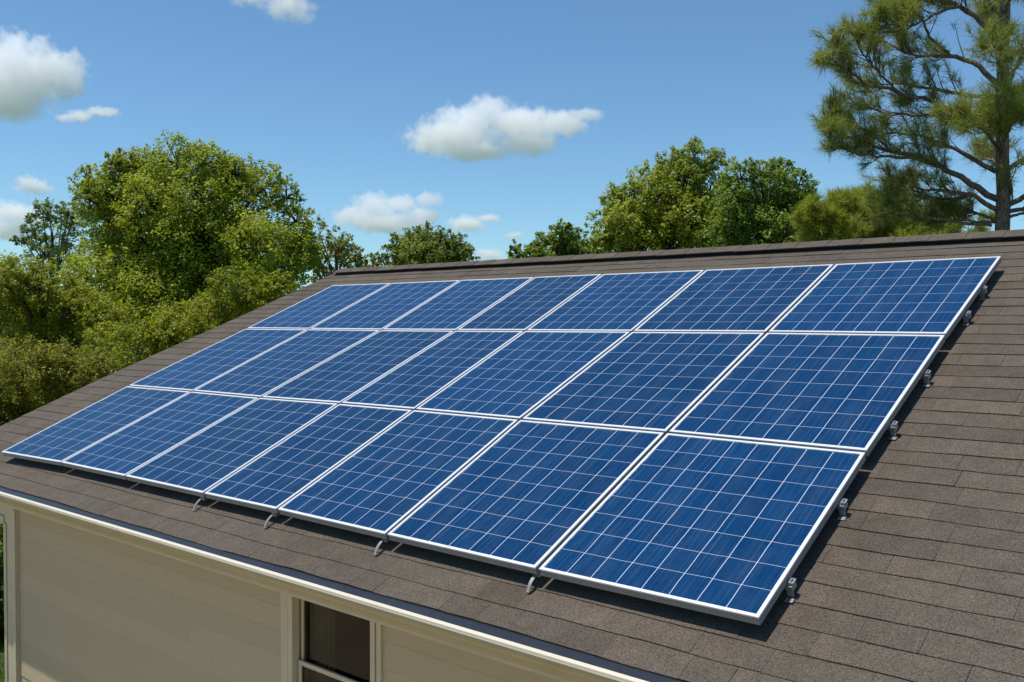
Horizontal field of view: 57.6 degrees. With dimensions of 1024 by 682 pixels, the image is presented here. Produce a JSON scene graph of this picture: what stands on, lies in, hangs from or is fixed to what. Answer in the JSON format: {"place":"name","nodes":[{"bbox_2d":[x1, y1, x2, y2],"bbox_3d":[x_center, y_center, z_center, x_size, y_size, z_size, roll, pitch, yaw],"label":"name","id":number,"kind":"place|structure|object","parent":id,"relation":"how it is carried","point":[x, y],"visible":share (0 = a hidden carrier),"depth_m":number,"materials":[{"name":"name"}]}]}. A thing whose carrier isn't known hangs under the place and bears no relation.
{"place":"outdoors","nodes":[
{"label":"outdoors","id":0,"kind":"place"},
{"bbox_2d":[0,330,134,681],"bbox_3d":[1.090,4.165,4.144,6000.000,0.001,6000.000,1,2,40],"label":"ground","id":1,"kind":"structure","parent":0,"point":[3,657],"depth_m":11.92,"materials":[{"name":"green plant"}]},
{"bbox_2d":[0,523,4,642],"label":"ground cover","id":2,"kind":"object","parent":1,"relation":"on","point":[1,585],"visible":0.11,"depth_m":12.33,"materials":[{"name":"green plant"}]},
{"bbox_2d":[0,634,4,681],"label":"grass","id":3,"kind":"structure","parent":1,"relation":"on","point":[1,644],"depth_m":11.52,"materials":[{"name":"green plant"}]},
{"bbox_2d":[9,197,96,350],"bbox_3d":[-16.199,-0.685,33.242,3.069,8.691,2.773,1,2,40],"label":"broadleaf tree","id":4,"kind":"object","parent":1,"relation":"on","point":[67,222],"visible":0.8,"depth_m":32.72,"materials":[{"name":"green plant"}]},
{"bbox_2d":[0,332,124,425],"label":"shrub","id":5,"kind":"object","parent":1,"relation":"on","point":[26,391],"visible":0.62,"depth_m":15.02,"materials":[{"name":"green plant"}]},
{"bbox_2d":[0,315,133,367],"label":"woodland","id":6,"kind":"object","parent":1,"relation":"on","point":[24,337],"visible":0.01,"depth_m":81.64,"materials":[{"name":"green plant"}]},
{"bbox_2d":[0,249,144,403],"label":"broadleaf tree","id":7,"kind":"object","parent":1,"relation":"on","point":[28,293],"visible":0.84,"depth_m":20.38,"materials":[{"name":"green plant"}]},
{"bbox_2d":[53,127,324,362],"bbox_3d":[-8.782,-0.988,26.667,7.110,9.571,6.670,0,1,5],"label":"broadleaf tree","id":8,"kind":"object","parent":1,"relation":"on","point":[168,246],"visible":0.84,"depth_m":24.92,"materials":[{"name":"green plant"}]},
{"bbox_2d":[79,264,298,374],"bbox_3d":[-6.407,1.213,18.553,3.925,5.509,2.930,-1,1,-32],"label":"shrub","id":9,"kind":"object","parent":1,"relation":"on","point":[239,300],"visible":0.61,"depth_m":18.11,"materials":[{"name":"green plant"}]},
{"bbox_2d":[288,214,379,283],"bbox_3d":[-5.989,-0.189,29.995,2.698,7.834,3.229,1,2,40],"label":"broadleaf tree","id":10,"kind":"object","parent":1,"relation":"on","point":[337,249],"visible":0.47,"depth_m":29.84,"materials":[{"name":"green plant"}]},
{"bbox_2d":[369,221,480,265],"bbox_3d":[-3.502,-0.640,38.706,5.260,8.374,4.691,1,2,40],"label":"broadleaf tree","id":11,"kind":"object","parent":1,"relation":"on","point":[409,247],"visible":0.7,"depth_m":37.35,"materials":[{"name":"green plant"}]},
{"bbox_2d":[0,229,1023,681],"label":"house","id":12,"kind":"structure","parent":1,"relation":"on","point":[910,569],"depth_m":5.64,"materials":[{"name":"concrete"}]},
{"bbox_2d":[192,497,207,510],"bbox_3d":[-2.371,1.229,7.075,0.036,0.110,0.117,1,2,40],"label":"roof hook","id":13,"kind":"object","parent":12,"relation":"attached to","point":[201,498],"visible":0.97,"depth_m":7.06,"materials":[{"name":"metal"}]},
{"bbox_2d":[263,513,279,527],"bbox_3d":[-1.675,1.241,6.481,0.036,0.110,0.117,1,2,40],"label":"roof hook","id":14,"kind":"object","parent":12,"relation":"attached to","point":[270,516],"visible":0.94,"depth_m":6.47,"materials":[{"name":"metal"}]},
{"bbox_2d":[281,593,382,681],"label":"window","id":15,"kind":"structure","parent":12,"relation":"in","point":[291,666],"depth_m":6.31,"materials":[{"name":"beige paint"}]},
{"bbox_2d":[374,538,388,555],"bbox_3d":[-0.802,1.257,5.736,0.036,0.110,0.117,1,2,40],"label":"roof hook","id":16,"kind":"object","parent":12,"relation":"attached to","point":[379,544],"visible":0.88,"depth_m":5.72,"materials":[{"name":"metal"}]},
{"bbox_2d":[526,572,540,592],"bbox_3d":[0.119,1.273,4.949,0.036,0.110,0.117,1,2,40],"label":"roof hook","id":17,"kind":"object","parent":12,"relation":"attached to","point":[534,576],"visible":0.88,"depth_m":4.93,"materials":[{"name":"metal"}]},
{"bbox_2d":[784,578,796,602],"bbox_3d":[-1.700,1.099,6.878,7.922,0.109,0.070,1,2,40],"label":"mounting bracket","id":18,"kind":"object","parent":12,"relation":"attached to","point":[790,586],"visible":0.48,"depth_m":4.31,"materials":[{"name":"metal"}]},
{"bbox_2d":[2,386,189,465],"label":"solar panel","id":19,"kind":"object","parent":18,"relation":"attached to","point":[58,443],"visible":0.97,"depth_m":9.42,"materials":[{"name":"glass"}]},
{"bbox_2d":[62,392,258,479],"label":"solar panel","id":20,"kind":"object","parent":18,"relation":"attached to","point":[122,453],"visible":0.98,"depth_m":8.62,"materials":[{"name":"glass"}]},
{"bbox_2d":[126,398,337,496],"bbox_3d":[-2.356,0.855,7.924,1.185,0.623,1.338,1,2,40],"label":"solar panel","id":21,"kind":"object","parent":18,"relation":"attached to","point":[200,464],"visible":0.97,"depth_m":7.84,"materials":[{"name":"glass"}]},
{"bbox_2d":[204,404,411,513],"bbox_3d":[-1.554,0.869,7.244,0.936,0.625,1.344,1,2,40],"label":"solar panel","id":22,"kind":"object","parent":18,"relation":"attached to","point":[275,478],"visible":0.96,"depth_m":7.16,"materials":[{"name":"glass"}]},
{"bbox_2d":[278,410,517,538],"bbox_3d":[-0.775,0.885,6.572,1.144,0.629,1.352,1,2,40],"label":"solar panel","id":23,"kind":"object","parent":18,"relation":"attached to","point":[385,483],"visible":0.96,"depth_m":6.48,"materials":[{"name":"glass"}]},
{"bbox_2d":[387,420,663,573],"bbox_3d":[0.097,0.902,5.820,1.222,0.631,1.357,1,2,40],"label":"solar panel","id":24,"kind":"object","parent":18,"relation":"attached to","point":[526,496],"visible":0.94,"depth_m":5.71,"materials":[{"name":"glass"}]},
{"bbox_2d":[539,433,865,624],"bbox_3d":[1.042,0.920,5.014,1.270,0.631,1.357,1,2,40],"label":"solar panel","id":25,"kind":"object","parent":18,"relation":"attached to","point":[728,528],"visible":1,"depth_m":4.88,"materials":[{"name":"glass"}]},
{"bbox_2d":[835,498,847,520],"bbox_3d":[-1.291,0.810,7.353,7.922,0.109,0.070,1,2,40],"label":"mounting rail","id":26,"kind":"object","parent":12,"relation":"attached to","point":[842,506],"visible":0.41,"depth_m":4.79,"materials":[{"name":"metal"}]},
{"bbox_2d":[886,421,897,439],"bbox_3d":[-0.792,0.459,7.930,7.922,0.109,0.070,1,2,40],"label":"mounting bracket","id":27,"kind":"object","parent":12,"relation":"attached to","point":[892,427],"visible":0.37,"depth_m":5.37,"materials":[{"name":"metal"}]},
{"bbox_2d":[129,329,306,391],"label":"solar panel","id":28,"kind":"object","parent":27,"relation":"attached to","point":[192,373],"visible":0.89,"depth_m":10.44,"materials":[{"name":"glass"}]},
{"bbox_2d":[194,329,379,397],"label":"solar panel","id":29,"kind":"object","parent":27,"relation":"attached to","point":[267,372],"visible":0.88,"depth_m":9.63,"materials":[{"name":"glass"}]},
{"bbox_2d":[262,330,453,404],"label":"solar panel","id":30,"kind":"object","parent":27,"relation":"attached to","point":[339,378],"visible":0.89,"depth_m":8.87,"materials":[{"name":"glass"}]},
{"bbox_2d":[342,331,522,410],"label":"solar panel","id":31,"kind":"object","parent":27,"relation":"attached to","point":[417,381],"visible":0.89,"depth_m":8.21,"materials":[{"name":"glass"}]},
{"bbox_2d":[416,331,629,421],"bbox_3d":[0.108,0.253,7.623,1.130,0.654,1.410,1,2,40],"label":"solar panel","id":32,"kind":"object","parent":27,"relation":"attached to","point":[521,376],"visible":0.91,"depth_m":7.55,"materials":[{"name":"glass"}]},
{"bbox_2d":[522,332,763,435],"bbox_3d":[0.992,0.269,6.872,1.202,0.656,1.414,1,2,40],"label":"solar panel","id":33,"kind":"object","parent":27,"relation":"attached to","point":[665,383],"visible":0.91,"depth_m":6.78,"materials":[{"name":"glass"}]},
{"bbox_2d":[920,370,930,386],"bbox_3d":[-0.394,0.179,8.390,7.922,0.109,0.070,1,2,40],"label":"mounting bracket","id":34,"kind":"object","parent":12,"relation":"attached to","point":[926,375],"visible":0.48,"depth_m":5.83,"materials":[{"name":"metal"}]},
{"bbox_2d":[669,333,944,456],"bbox_3d":[1.937,0.288,6.054,1.264,0.663,1.429,1,2,40],"label":"solar panel","id":35,"kind":"object","parent":34,"relation":"on","point":[848,392],"visible":0.96,"depth_m":5.95,"materials":[{"name":"glass"}]},
{"bbox_2d":[961,310,971,325],"bbox_3d":[0.168,-0.214,9.034,7.930,0.109,0.070,1,2,40],"label":"mounting rail","id":36,"kind":"object","parent":12,"relation":"attached to","point":[966,316],"visible":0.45,"depth_m":6.47,"materials":[{"name":"metal"}]},
{"bbox_2d":[978,285,987,299],"bbox_3d":[0.441,-0.406,9.350,7.930,0.109,0.070,1,2,40],"label":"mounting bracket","id":37,"kind":"object","parent":12,"relation":"attached to","point":[982,292],"visible":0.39,"depth_m":6.78,"materials":[{"name":"metal"}]},
{"bbox_2d":[248,283,389,329],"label":"solar panel","id":38,"kind":"object","parent":37,"relation":"on","point":[318,308],"visible":0.9,"depth_m":11.43,"materials":[{"name":"glass"}]},
{"bbox_2d":[310,280,459,330],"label":"solar panel","id":39,"kind":"object","parent":37,"relation":"on","point":[384,307],"visible":0.9,"depth_m":10.64,"materials":[{"name":"glass"}]},
{"bbox_2d":[383,277,533,330],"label":"solar panel","id":40,"kind":"object","parent":37,"relation":"on","point":[458,305],"visible":0.91,"depth_m":9.89,"materials":[{"name":"glass"}]},
{"bbox_2d":[457,274,601,331],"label":"solar panel","id":41,"kind":"object","parent":37,"relation":"on","point":[528,305],"visible":0.91,"depth_m":9.26,"materials":[{"name":"glass"}]},
{"bbox_2d":[527,270,703,332],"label":"solar panel","id":42,"kind":"object","parent":37,"relation":"on","point":[626,302],"visible":0.9,"depth_m":8.59,"materials":[{"name":"glass"}]},
{"bbox_2d":[634,264,832,335],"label":"solar panel","id":43,"kind":"object","parent":37,"relation":"on","point":[764,300],"visible":0.9,"depth_m":7.82,"materials":[{"name":"glass"}]},
{"bbox_2d":[769,256,1000,338],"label":"solar panel","id":44,"kind":"object","parent":37,"relation":"attached to","point":[927,297],"visible":0.96,"depth_m":7.00,"materials":[{"name":"glass"}]},
{"bbox_2d":[506,218,605,258],"bbox_3d":[1.641,-0.576,36.482,4.000,8.337,3.369,0,1,-12],"label":"broadleaf tree","id":45,"kind":"object","parent":1,"relation":"on","point":[565,242],"visible":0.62,"depth_m":35.65,"materials":[{"name":"green plant"}]},
{"bbox_2d":[584,134,735,253],"bbox_3d":[5.180,-1.417,30.245,5.268,10.282,4.858,0,1,22],"label":"broadleaf tree","id":46,"kind":"object","parent":1,"relation":"on","point":[651,216],"visible":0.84,"depth_m":29.24,"materials":[{"name":"green plant"}]},
{"bbox_2d":[696,156,819,247],"bbox_3d":[7.279,-0.786,27.472,3.682,9.136,3.692,0,1,9],"label":"broadleaf tree","id":47,"kind":"object","parent":1,"relation":"on","point":[745,223],"visible":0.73,"depth_m":26.54,"materials":[{"name":"green plant"}]},
{"bbox_2d":[784,177,994,241],"bbox_3d":[8.787,-0.012,21.129,5.933,7.659,3.688,0,1,-1],"label":"young conifer","id":48,"kind":"object","parent":1,"relation":"on","point":[829,218],"visible":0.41,"depth_m":19.98,"materials":[{"name":"green plant"}]},
{"bbox_2d":[805,0,1023,234],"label":"pine tree","id":49,"kind":"object","parent":1,"relation":"on","point":[1002,114],"visible":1,"depth_m":15.64,"materials":[{"name":"green plant"}]},
{"bbox_2d":[0,0,1023,321],"label":"sky","id":50,"kind":"structure","parent":0,"point":[495,123],"materials":[{"name":"blue"}]}
]}

